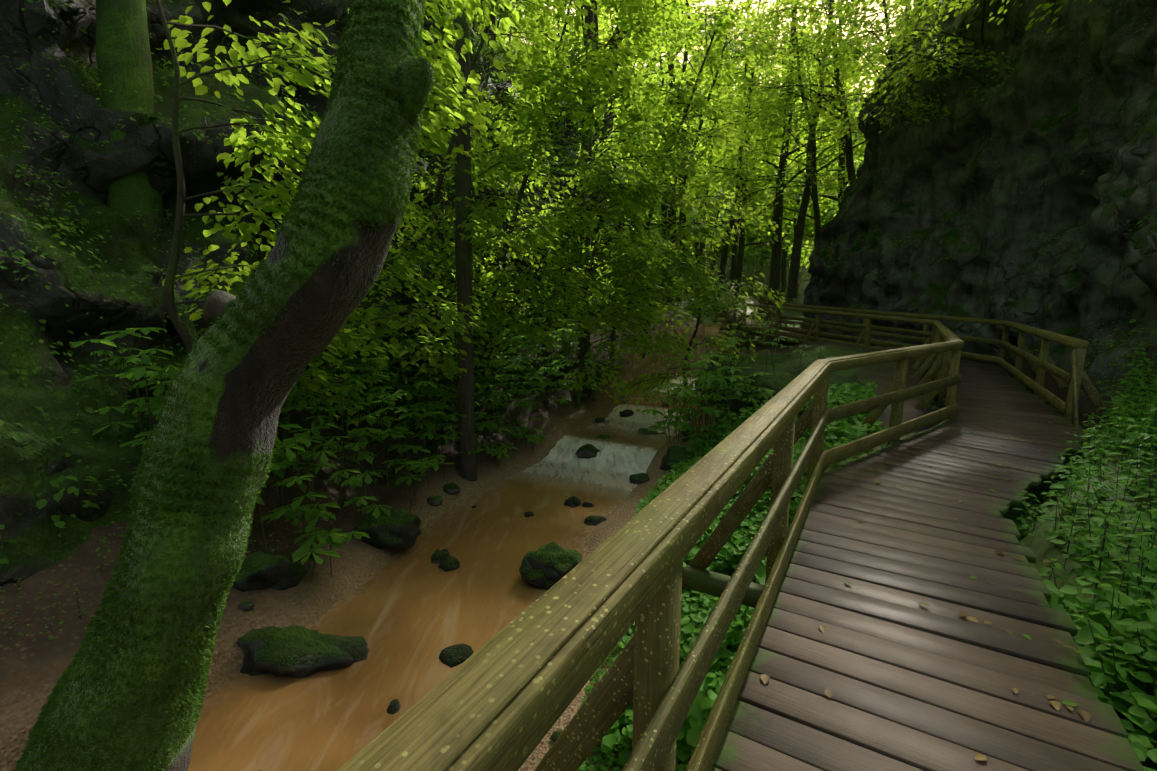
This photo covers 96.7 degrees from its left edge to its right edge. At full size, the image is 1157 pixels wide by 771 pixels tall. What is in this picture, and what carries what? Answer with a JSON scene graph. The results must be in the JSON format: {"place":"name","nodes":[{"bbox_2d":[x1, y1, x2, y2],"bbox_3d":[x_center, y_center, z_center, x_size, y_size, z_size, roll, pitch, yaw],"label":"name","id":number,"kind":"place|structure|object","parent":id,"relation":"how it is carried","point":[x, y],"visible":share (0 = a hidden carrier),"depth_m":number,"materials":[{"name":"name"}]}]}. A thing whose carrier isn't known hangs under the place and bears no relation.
{"place":"outdoors","nodes":[
{"label":"outdoors","id":0,"kind":"place"},
{"bbox_2d":[0,0,674,521],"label":"foliage","id":1,"kind":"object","parent":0,"point":[146,144],"depth_m":6.40,"materials":[{"name":"green plant"}]},
{"bbox_2d":[187,322,750,770],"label":"stream water","id":2,"kind":"structure","parent":0,"point":[409,614],"depth_m":4.86,"materials":[{"name":"brown liquid"}]},
{"bbox_2d":[331,636,367,649],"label":"stream stone","id":3,"kind":"object","parent":2,"relation":"on","point":[353,642],"visible":0.27,"depth_m":4.26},
{"bbox_2d":[343,646,368,662],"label":"stream stone","id":4,"kind":"object","parent":2,"relation":"in","point":[357,654],"visible":0.52,"depth_m":4.18,"materials":[{"name":"stone"}]},
{"bbox_2d":[387,699,400,713],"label":"stream stone","id":5,"kind":"object","parent":2,"relation":"on","point":[394,706],"visible":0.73,"depth_m":3.65,"materials":[{"name":"grey stone"}]},
{"bbox_2d":[431,549,450,563],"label":"stream stone","id":6,"kind":"object","parent":2,"relation":"on","point":[438,555],"visible":0.58,"depth_m":5.72,"materials":[{"name":"stone"}]},
{"bbox_2d":[438,556,459,571],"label":"stream stone","id":7,"kind":"object","parent":2,"relation":"on","point":[449,563],"visible":0.85,"depth_m":5.55,"materials":[{"name":"stone"}]},
{"bbox_2d":[439,643,473,667],"bbox_3d":[-0.996,2.195,4.213,0.273,0.110,0.243,-6,11,-33],"label":"stream stone","id":8,"kind":"object","parent":2,"relation":"on","point":[453,655],"visible":0.83,"depth_m":4.16,"materials":[{"name":"green stone"}]},
{"bbox_2d":[524,511,533,516],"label":"stream stone","id":9,"kind":"object","parent":2,"relation":"on","point":[528,513],"visible":0.73,"depth_m":6.91,"materials":[{"name":"stone"}]},
{"bbox_2d":[519,542,582,589],"bbox_3d":[-0.259,1.850,5.348,0.686,0.371,0.504,0,10,2],"label":"mossy rock","id":10,"kind":"object","parent":2,"relation":"on","point":[548,566],"visible":0.85,"depth_m":5.18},
{"bbox_2d":[564,496,581,507],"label":"stream stone","id":11,"kind":"object","parent":2,"relation":"on","point":[573,501],"visible":0.73,"depth_m":7.25,"materials":[{"name":"stone"}]},
{"bbox_2d":[582,502,593,506],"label":"stream stone","id":12,"kind":"object","parent":2,"relation":"on","point":[586,504],"visible":0.69,"depth_m":7.22,"materials":[{"name":"stone"}]},
{"bbox_2d":[584,515,606,525],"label":"stream stone","id":13,"kind":"object","parent":2,"relation":"in","point":[592,520],"visible":0.69,"depth_m":6.67,"materials":[{"name":"stone"}]},
{"bbox_2d":[595,418,605,422],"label":"stream stone","id":14,"kind":"object","parent":2,"relation":"on","point":[599,420],"visible":0.48,"depth_m":10.88,"materials":[{"name":"green stone"}]},
{"bbox_2d":[619,409,633,416],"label":"stream stone","id":15,"kind":"object","parent":2,"relation":"on","point":[627,413],"visible":0.96,"depth_m":11.16,"materials":[{"name":"stone"}]},
{"bbox_2d":[637,428,665,434],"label":"cascade rock","id":16,"kind":"object","parent":2,"relation":"in","point":[643,431],"visible":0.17,"depth_m":9.98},
{"bbox_2d":[0,66,1156,770],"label":"terrain","id":17,"kind":"structure","parent":0,"point":[30,670],"depth_m":5.59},
{"bbox_2d":[0,369,158,588],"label":"mossy bank","id":18,"kind":"structure","parent":17,"relation":"on","point":[35,547],"depth_m":4.43,"materials":[{"name":"green plant"}]},
{"bbox_2d":[96,0,164,257],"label":"mossy tree","id":19,"kind":"object","parent":17,"relation":"on","point":[123,57],"visible":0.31,"depth_m":6.50,"materials":[{"name":"green plant"}]},
{"bbox_2d":[170,289,199,353],"bbox_3d":[-5.385,-0.686,6.912,1.286,2.212,0.282,4,10,20],"label":"mossy tree root","id":20,"kind":"object","parent":19,"relation":"attached to","point":[189,325],"visible":0.17,"depth_m":6.78,"materials":[{"name":"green plant"}]},
{"bbox_2d":[17,0,424,770],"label":"tree trunk","id":21,"kind":"object","parent":17,"relation":"on","point":[253,382],"visible":0.69,"depth_m":2.78,"materials":[{"name":"green plant"}]},
{"bbox_2d":[203,290,236,322],"bbox_3d":[-1.942,-0.391,2.965,0.379,0.311,0.224,-3,10,-18],"label":"big knob tree","id":22,"kind":"object","parent":21,"relation":"attached to","point":[217,301],"visible":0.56,"depth_m":2.87,"materials":[{"name":"grey plant"}]},
{"bbox_2d":[12,0,435,770],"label":"moss tufts","id":23,"kind":"object","parent":21,"relation":"attached to","point":[36,736],"visible":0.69,"depth_m":2.75,"materials":[{"name":"green plant"}]},
{"bbox_2d":[398,56,433,124],"bbox_3d":[-1.068,-1.646,3.054,0.466,0.512,0.291,0,10,2],"label":"moss","id":24,"kind":"object","parent":21,"relation":"attached to","point":[413,82],"visible":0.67,"depth_m":2.92,"materials":[{"name":"green plant"}]},
{"bbox_2d":[238,600,254,610],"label":"stream stone","id":25,"kind":"object","parent":17,"relation":"on","point":[247,605],"visible":0.98,"depth_m":4.34,"materials":[{"name":"green stone"}]},
{"bbox_2d":[233,551,307,591],"bbox_3d":[-2.900,1.719,4.788,0.506,0.398,0.606,9,13,44],"label":"bank rock","id":26,"kind":"object","parent":17,"relation":"on","point":[259,570],"visible":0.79,"depth_m":4.62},
{"bbox_2d":[237,625,353,678],"bbox_3d":[-2.307,2.134,4.154,1.035,0.411,0.500,0,10,2],"label":"midstream rock","id":27,"kind":"object","parent":17,"relation":"on","point":[296,651],"visible":0.71,"depth_m":4.03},
{"bbox_2d":[309,551,319,560],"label":"stream stone","id":28,"kind":"object","parent":17,"relation":"on","point":[311,556],"visible":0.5,"depth_m":5.18,"materials":[{"name":"stone"}]},
{"bbox_2d":[353,509,421,549],"bbox_3d":[-2.187,1.631,5.949,0.762,0.382,0.572,0,10,2],"label":"bank rock","id":29,"kind":"object","parent":17,"relation":"on","point":[398,529],"visible":0.81,"depth_m":5.75,"materials":[{"name":"stone"}]},
{"bbox_2d":[362,376,451,435],"bbox_3d":[-3.256,0.808,9.067,2.152,1.955,2.625,0,10,2],"label":"boulder","id":30,"kind":"object","parent":17,"relation":"on","point":[400,402],"visible":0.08,"depth_m":8.70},
{"bbox_2d":[413,468,429,475],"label":"stream stone","id":31,"kind":"object","parent":17,"relation":"on","point":[416,473],"visible":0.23,"depth_m":7.37,"materials":[{"name":"stone"}]},
{"bbox_2d":[427,495,442,505],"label":"stream stone","id":32,"kind":"object","parent":17,"relation":"on","point":[435,500],"visible":0.94,"depth_m":6.95,"materials":[{"name":"stone"}]},
{"bbox_2d":[434,2,445,364],"bbox_3d":[-2.605,-5.733,9.748,0.891,12.608,0.260,2,10,12],"label":"thin tree","id":33,"kind":"object","parent":17,"relation":"on","point":[440,235],"visible":0.12,"depth_m":10.06,"materials":[{"name":"brown plant"}]},
{"bbox_2d":[442,483,460,493],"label":"stream stone","id":34,"kind":"object","parent":17,"relation":"on","point":[451,488],"visible":0.92,"depth_m":7.29,"materials":[{"name":"stone"}]},
{"bbox_2d":[454,8,476,480],"bbox_3d":[-1.482,-5.405,6.569,0.896,14.206,0.282,9,13,43],"label":"thin tree","id":35,"kind":"object","parent":17,"relation":"on","point":[464,282],"visible":0.69,"depth_m":7.29,"materials":[{"name":"brown plant"}]},
{"bbox_2d":[474,355,545,390],"bbox_3d":[-1.721,0.339,11.418,2.335,2.022,2.006,5,11,26],"label":"boulder","id":36,"kind":"object","parent":17,"relation":"on","point":[523,372],"visible":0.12,"depth_m":10.81,"materials":[{"name":"stone"}]},
{"bbox_2d":[550,730,561,741],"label":"stream stone","id":37,"kind":"object","parent":17,"relation":"on","point":[555,735],"visible":0.4,"depth_m":3.28,"materials":[{"name":"green stone"}]},
{"bbox_2d":[0,343,1156,770],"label":"ground cover plants","id":38,"kind":"object","parent":17,"relation":"on","point":[1132,701],"visible":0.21,"depth_m":3.42,"materials":[{"name":"green plant"}]},
{"bbox_2d":[0,0,1156,564],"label":"understory leaves","id":39,"kind":"object","parent":17,"relation":"on","point":[280,464],"visible":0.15,"depth_m":6.88,"materials":[{"name":"green plant"}]},
{"bbox_2d":[579,0,593,359],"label":"thin tree","id":40,"kind":"object","parent":17,"relation":"on","point":[589,18],"visible":0.17,"depth_m":11.62,"materials":[{"name":"brown plant"}]},
{"bbox_2d":[18,0,1156,720],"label":"branches","id":41,"kind":"object","parent":17,"relation":"on","point":[176,250],"visible":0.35,"depth_m":8.66,"materials":[{"name":"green plant"}]},
{"bbox_2d":[575,444,599,458],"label":"cascade rock","id":42,"kind":"object","parent":17,"relation":"on","point":[586,451],"visible":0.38,"depth_m":9.11,"materials":[{"name":"green stone"}]},
{"bbox_2d":[595,434,614,439],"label":"mossy rock","id":43,"kind":"object","parent":17,"relation":"on","point":[603,436],"visible":0.06,"depth_m":9.76,"materials":[{"name":"green stone"}]},
{"bbox_2d":[162,0,1091,425],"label":"canopy leaves","id":44,"kind":"object","parent":17,"relation":"on","point":[636,208],"visible":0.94,"depth_m":9.05,"materials":[{"name":"green plant"}]},
{"bbox_2d":[629,473,649,484],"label":"stream rock","id":45,"kind":"object","parent":17,"relation":"on","point":[639,478],"visible":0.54,"depth_m":8.12,"materials":[{"name":"stone"}]},
{"bbox_2d":[666,462,677,468],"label":"stream stone","id":46,"kind":"object","parent":17,"relation":"on","point":[668,464],"visible":0.35,"depth_m":8.25,"materials":[{"name":"stone"}]},
{"bbox_2d":[659,445,697,471],"bbox_3d":[1.668,1.241,8.404,0.726,0.477,0.503,0,10,2],"label":"mossy rock","id":47,"kind":"object","parent":17,"relation":"on","point":[676,454],"visible":0.46,"depth_m":8.31,"materials":[{"name":"green stone"}]},
{"bbox_2d":[681,430,693,435],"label":"stream stone","id":48,"kind":"object","parent":17,"relation":"on","point":[686,433],"visible":0.5,"depth_m":9.45,"materials":[{"name":"stone"}]},
{"bbox_2d":[681,432,713,442],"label":"pale rock","id":49,"kind":"object","parent":17,"relation":"on","point":[687,438],"visible":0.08,"depth_m":9.00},
{"bbox_2d":[509,0,920,333],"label":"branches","id":50,"kind":"object","parent":17,"relation":"on","point":[779,254],"visible":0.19,"depth_m":23.89,"materials":[{"name":"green plant"}]},
{"bbox_2d":[496,0,938,284],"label":"canopy leaves","id":51,"kind":"object","parent":17,"relation":"on","point":[697,188],"visible":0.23,"depth_m":25.68,"materials":[{"name":"green plant"}]},
{"bbox_2d":[695,353,866,420],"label":"mossy bank","id":52,"kind":"structure","parent":17,"relation":"on","point":[786,370],"depth_m":9.96,"materials":[{"name":"green plant"}]},
{"bbox_2d":[931,403,943,423],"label":"rock","id":53,"kind":"object","parent":17,"relation":"on","point":[934,408],"visible":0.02,"depth_m":8.40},
{"bbox_2d":[496,0,934,95],"label":"sky","id":54,"kind":"structure","parent":0,"point":[708,2],"materials":[{"name":"white"}]},
{"bbox_2d":[682,304,1072,607],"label":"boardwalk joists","id":55,"kind":"object","parent":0,"point":[708,582],"visible":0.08,"depth_m":3.53,"materials":[{"name":"brown wood"}]},
{"bbox_2d":[710,296,1144,770],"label":"boardwalk deck","id":56,"kind":"structure","parent":55,"relation":"on","point":[898,671],"depth_m":2.62,"materials":[{"name":"brown wood"}]},
{"bbox_2d":[337,281,1105,770],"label":"boardwalk railing","id":57,"kind":"object","parent":56,"relation":"attached to","point":[503,699],"visible":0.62,"depth_m":1.54,"materials":[{"name":"brown wood"}]},
{"bbox_2d":[760,412,1140,760],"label":"fallen leaves","id":58,"kind":"object","parent":56,"relation":"on","point":[1086,716],"visible":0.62,"depth_m":2.48,"materials":[{"name":"brown plant"}]},
{"bbox_2d":[800,0,1156,394],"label":"cliff","id":59,"kind":"structure","parent":0,"point":[995,222],"depth_m":12.99,"materials":[{"name":"grey stone"}]}
]}

